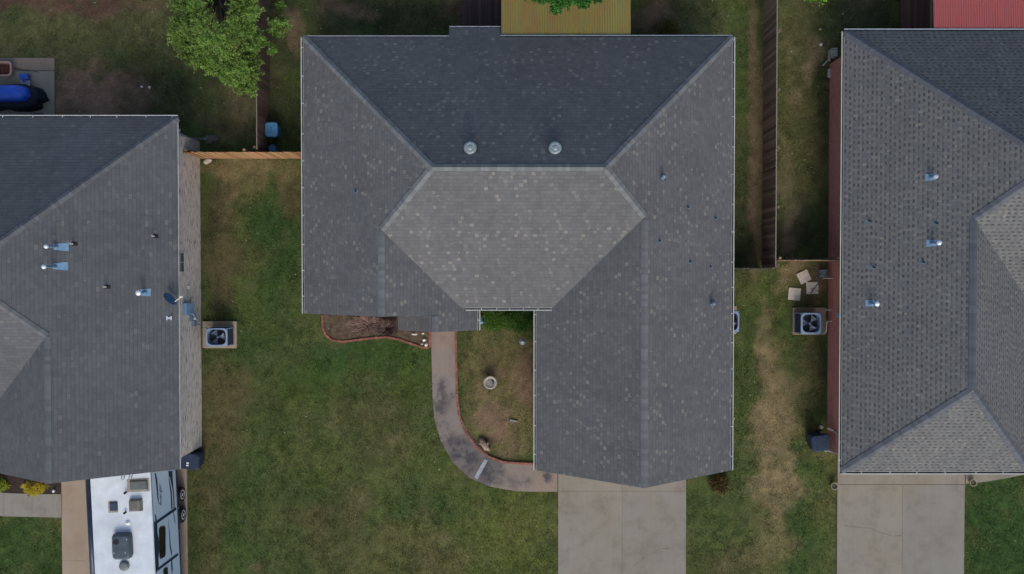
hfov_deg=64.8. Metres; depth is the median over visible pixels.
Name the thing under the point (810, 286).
paving slab
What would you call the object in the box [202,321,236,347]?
concrete pad
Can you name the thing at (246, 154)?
wooden fence
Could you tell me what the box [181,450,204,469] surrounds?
wheelie bin
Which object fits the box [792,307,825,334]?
concrete pad
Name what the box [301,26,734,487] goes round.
brick house
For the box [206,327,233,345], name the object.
air conditioner
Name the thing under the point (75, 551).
driveway
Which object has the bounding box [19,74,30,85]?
plastic stool
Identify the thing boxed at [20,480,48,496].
golden shrub
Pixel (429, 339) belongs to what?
brick edging
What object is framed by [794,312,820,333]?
air conditioner
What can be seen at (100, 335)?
brick house
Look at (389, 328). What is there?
bare shrub
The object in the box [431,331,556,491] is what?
path
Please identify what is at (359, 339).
brick edging
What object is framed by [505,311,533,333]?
evergreen shrub
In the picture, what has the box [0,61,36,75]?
planter tub
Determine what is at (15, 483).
flower bed
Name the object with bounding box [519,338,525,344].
garden lantern
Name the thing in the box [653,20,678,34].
ornamental shrub
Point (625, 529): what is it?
driveway
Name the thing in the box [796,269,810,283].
paving slab
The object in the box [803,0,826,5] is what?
garden tree
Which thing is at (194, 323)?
disconnect box
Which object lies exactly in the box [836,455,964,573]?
driveway
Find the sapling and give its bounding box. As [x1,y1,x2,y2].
[253,0,292,57]
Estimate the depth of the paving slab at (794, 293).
34.96 m
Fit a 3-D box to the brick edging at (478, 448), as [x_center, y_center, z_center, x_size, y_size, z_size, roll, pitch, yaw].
[-1.550,5.179,35.079,2.041,0.133,7.038,-30,91,0]
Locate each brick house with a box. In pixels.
[0,115,205,483]
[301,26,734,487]
[825,29,1023,473]
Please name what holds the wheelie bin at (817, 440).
on the ground at (646, 20)
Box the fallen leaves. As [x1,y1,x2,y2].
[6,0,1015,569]
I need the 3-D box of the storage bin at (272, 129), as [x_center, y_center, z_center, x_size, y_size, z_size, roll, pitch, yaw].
[-10.201,-6.685,34.499,0.546,0.780,0.628,0,91,0]
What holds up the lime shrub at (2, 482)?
on the flower bed at (15, 483)
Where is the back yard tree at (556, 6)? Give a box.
[524,0,602,14]
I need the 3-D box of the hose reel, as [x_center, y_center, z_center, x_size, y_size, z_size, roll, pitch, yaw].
[13.305,-0.636,34.784,0.686,0.420,0.383,18,91,0]
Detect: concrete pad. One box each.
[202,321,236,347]
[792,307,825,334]
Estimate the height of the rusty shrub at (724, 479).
0.748 m
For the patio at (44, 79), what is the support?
on the ground at (646, 20)
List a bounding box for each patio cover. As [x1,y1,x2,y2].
[501,0,630,34]
[930,0,1023,28]
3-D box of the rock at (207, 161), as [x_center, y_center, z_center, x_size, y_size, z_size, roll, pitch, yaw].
[-13.171,-5.455,34.868,0.382,0.136,0.244,-36,91,1]
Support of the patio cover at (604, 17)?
on the ground at (646, 20)
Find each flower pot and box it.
[830,482,837,489]
[968,479,976,486]
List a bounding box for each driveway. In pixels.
[61,457,187,573]
[558,474,685,573]
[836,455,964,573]
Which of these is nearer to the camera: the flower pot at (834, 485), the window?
the window
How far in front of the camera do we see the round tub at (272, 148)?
34.40 m
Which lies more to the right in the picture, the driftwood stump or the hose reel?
the hose reel
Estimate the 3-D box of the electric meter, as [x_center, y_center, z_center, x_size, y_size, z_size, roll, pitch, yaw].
[-13.377,1.245,33.790,0.260,0.773,0.375,0,91,0]
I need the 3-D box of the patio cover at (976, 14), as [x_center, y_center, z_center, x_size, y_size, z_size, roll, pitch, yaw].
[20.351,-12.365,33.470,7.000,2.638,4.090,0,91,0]
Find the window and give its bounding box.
[180,252,184,272]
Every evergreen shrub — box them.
[481,311,512,332]
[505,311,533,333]
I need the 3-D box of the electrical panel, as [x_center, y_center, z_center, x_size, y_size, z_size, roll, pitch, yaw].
[-13.429,0.903,33.471,0.155,0.800,0.505,0,91,0]
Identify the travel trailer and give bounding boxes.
[85,470,185,573]
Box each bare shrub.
[348,316,384,335]
[376,319,398,336]
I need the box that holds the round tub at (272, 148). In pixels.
[268,144,278,151]
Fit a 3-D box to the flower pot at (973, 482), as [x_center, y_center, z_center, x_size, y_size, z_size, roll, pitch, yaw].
[19.972,8.475,35.018,0.310,0.270,0.310,0,91,0]
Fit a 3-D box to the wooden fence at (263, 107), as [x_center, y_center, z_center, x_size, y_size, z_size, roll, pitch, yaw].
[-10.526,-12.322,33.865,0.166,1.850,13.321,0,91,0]
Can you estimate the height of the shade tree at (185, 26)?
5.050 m
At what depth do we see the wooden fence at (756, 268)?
33.33 m
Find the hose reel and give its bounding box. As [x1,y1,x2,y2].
[812,266,827,276]
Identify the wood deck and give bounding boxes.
[462,0,500,25]
[900,0,929,28]
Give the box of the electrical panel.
[183,302,193,314]
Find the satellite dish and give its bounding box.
[163,293,183,304]
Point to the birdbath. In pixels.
(490, 382)
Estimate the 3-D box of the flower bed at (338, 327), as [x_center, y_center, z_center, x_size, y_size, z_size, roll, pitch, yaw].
[-5.899,1.735,35.073,4.581,0.125,1.724,0,91,0]
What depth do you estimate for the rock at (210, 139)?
34.82 m
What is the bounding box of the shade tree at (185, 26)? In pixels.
[165,0,265,97]
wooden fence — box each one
[184,149,300,158]
[253,0,269,151]
[734,265,777,268]
[762,0,780,267]
[776,257,839,260]
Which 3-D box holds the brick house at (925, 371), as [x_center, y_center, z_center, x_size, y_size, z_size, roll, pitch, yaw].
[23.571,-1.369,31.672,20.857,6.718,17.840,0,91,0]
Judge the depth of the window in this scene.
33.05 m
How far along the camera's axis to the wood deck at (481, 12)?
34.66 m
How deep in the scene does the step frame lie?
34.44 m
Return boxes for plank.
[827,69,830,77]
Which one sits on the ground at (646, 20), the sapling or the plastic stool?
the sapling
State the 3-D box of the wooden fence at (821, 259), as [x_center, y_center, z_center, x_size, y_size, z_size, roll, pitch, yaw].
[12.318,-1.168,34.060,2.782,1.850,0.165,0,91,0]
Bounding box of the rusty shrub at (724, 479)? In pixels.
[706,472,730,495]
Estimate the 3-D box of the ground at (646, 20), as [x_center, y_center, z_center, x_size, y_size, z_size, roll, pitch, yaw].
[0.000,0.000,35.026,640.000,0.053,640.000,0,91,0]
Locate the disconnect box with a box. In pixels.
[192,320,205,327]
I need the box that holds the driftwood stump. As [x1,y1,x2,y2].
[478,437,489,450]
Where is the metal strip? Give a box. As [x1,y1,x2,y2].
[474,459,486,478]
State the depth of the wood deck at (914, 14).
34.66 m
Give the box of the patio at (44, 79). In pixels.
[0,58,54,114]
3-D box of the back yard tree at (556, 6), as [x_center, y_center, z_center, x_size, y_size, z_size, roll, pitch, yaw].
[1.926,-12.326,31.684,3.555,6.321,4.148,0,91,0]
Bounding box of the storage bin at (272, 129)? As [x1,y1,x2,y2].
[265,122,280,137]
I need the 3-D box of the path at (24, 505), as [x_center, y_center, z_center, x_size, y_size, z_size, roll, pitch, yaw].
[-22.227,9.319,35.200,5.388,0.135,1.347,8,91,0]
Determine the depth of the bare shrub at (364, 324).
34.69 m
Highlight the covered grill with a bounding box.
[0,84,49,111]
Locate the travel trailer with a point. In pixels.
(134, 521)
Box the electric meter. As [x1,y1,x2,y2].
[189,313,196,320]
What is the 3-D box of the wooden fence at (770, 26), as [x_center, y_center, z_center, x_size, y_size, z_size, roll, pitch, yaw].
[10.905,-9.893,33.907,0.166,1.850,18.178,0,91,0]
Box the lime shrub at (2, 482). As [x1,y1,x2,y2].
[0,478,10,491]
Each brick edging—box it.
[321,315,428,348]
[429,332,430,346]
[455,331,532,464]
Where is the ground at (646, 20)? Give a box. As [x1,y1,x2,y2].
[0,0,1023,573]
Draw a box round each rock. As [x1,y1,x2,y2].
[203,135,218,143]
[203,158,211,163]
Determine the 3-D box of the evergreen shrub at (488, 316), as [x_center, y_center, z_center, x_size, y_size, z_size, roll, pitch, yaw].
[-0.708,1.423,34.483,1.433,1.113,1.358,36,91,-1]
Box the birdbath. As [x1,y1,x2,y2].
[484,376,496,388]
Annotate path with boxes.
[0,492,61,517]
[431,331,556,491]
[965,474,1023,483]
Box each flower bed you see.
[0,473,60,492]
[323,314,428,346]
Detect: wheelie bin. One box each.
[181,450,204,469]
[806,430,831,451]
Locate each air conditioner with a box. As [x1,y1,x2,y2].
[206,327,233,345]
[734,310,738,331]
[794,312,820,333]
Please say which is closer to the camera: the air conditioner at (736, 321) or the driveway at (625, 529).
the air conditioner at (736, 321)
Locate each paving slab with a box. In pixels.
[788,287,800,300]
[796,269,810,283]
[806,282,818,293]
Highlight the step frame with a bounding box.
[828,48,837,58]
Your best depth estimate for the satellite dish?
31.56 m
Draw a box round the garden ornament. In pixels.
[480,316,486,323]
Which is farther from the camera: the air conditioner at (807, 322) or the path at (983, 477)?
the path at (983, 477)

